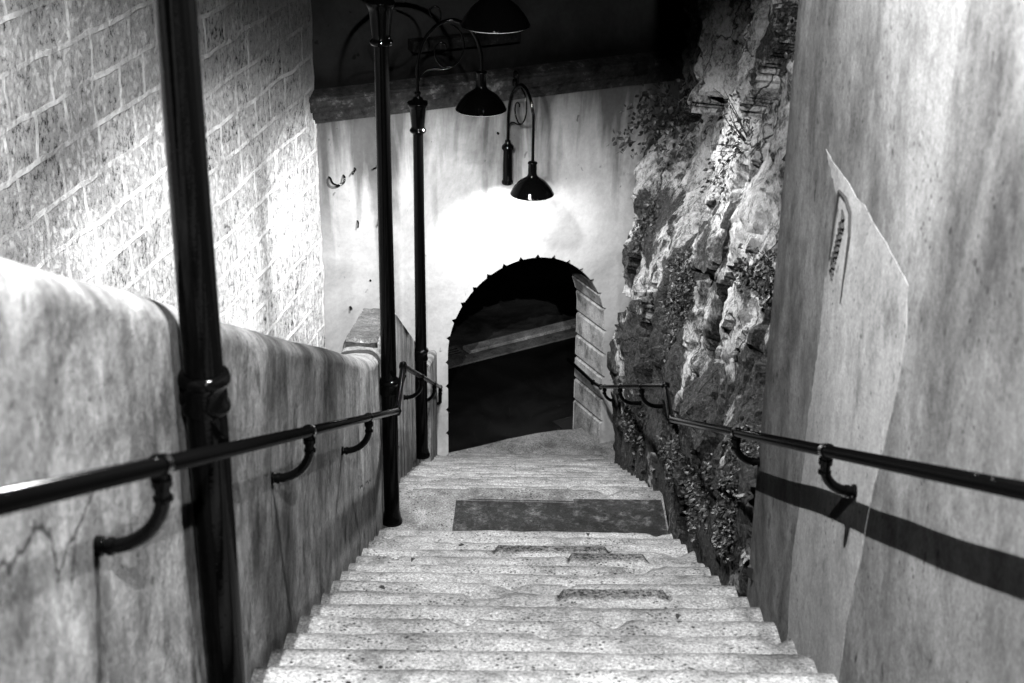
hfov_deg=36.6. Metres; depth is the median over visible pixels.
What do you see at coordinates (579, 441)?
threshold
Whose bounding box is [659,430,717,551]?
ivy
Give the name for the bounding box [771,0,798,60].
shrub
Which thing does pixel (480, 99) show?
lamp post
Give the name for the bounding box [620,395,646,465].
weed
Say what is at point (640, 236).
ivy
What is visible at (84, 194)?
house wall
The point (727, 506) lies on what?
ivy
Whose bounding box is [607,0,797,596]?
rock face
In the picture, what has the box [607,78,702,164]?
shrub
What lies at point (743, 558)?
weed
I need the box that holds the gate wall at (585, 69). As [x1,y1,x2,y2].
[309,0,690,455]
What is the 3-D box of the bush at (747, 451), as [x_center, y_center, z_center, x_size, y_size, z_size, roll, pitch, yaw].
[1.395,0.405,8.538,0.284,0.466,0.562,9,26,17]
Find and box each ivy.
[630,196,658,254]
[658,246,695,363]
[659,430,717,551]
[689,279,696,298]
[710,416,754,567]
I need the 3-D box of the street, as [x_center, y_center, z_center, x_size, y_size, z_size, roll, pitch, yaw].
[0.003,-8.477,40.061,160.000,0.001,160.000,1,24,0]
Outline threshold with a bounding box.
[449,428,614,461]
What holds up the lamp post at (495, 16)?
on the staircase
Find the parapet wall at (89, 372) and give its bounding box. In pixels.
[0,257,436,682]
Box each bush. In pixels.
[729,246,776,310]
[729,423,760,470]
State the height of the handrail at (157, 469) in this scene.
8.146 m
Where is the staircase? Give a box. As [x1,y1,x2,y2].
[250,453,837,682]
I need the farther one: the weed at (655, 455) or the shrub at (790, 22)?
the weed at (655, 455)
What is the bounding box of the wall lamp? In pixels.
[502,70,553,200]
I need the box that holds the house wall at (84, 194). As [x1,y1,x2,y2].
[0,0,325,348]
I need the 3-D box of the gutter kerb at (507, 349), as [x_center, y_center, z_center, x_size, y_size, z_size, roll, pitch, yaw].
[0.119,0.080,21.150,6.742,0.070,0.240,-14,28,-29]
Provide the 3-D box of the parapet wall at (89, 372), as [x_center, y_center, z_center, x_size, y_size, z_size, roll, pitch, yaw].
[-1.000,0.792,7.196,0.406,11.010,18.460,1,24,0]
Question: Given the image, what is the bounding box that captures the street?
[446,337,576,452]
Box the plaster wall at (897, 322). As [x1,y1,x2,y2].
[747,0,1023,682]
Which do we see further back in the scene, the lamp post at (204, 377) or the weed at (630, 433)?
the weed at (630, 433)
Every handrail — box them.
[0,361,442,556]
[566,358,1023,500]
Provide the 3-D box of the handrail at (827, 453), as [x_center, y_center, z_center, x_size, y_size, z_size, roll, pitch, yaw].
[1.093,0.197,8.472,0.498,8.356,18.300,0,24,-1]
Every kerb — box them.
[446,327,577,368]
[463,318,575,353]
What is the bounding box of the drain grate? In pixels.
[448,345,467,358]
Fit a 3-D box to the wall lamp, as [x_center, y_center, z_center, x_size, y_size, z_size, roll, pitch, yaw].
[0.093,-2.099,15.804,0.757,1.263,0.454,18,29,33]
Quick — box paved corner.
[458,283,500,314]
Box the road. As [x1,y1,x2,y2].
[447,256,578,353]
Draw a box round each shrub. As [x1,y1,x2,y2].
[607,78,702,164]
[696,90,778,208]
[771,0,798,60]
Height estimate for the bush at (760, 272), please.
0.387 m
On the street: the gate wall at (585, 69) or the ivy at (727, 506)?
the gate wall at (585, 69)
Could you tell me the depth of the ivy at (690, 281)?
12.13 m
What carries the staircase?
on the street
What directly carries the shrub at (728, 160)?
on the rock face
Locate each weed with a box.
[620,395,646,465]
[650,428,662,473]
[734,487,755,579]
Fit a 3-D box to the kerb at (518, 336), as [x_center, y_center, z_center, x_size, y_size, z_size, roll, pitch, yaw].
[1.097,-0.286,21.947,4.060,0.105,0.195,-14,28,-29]
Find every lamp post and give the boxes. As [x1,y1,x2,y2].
[153,0,246,682]
[366,0,529,526]
[407,6,506,459]

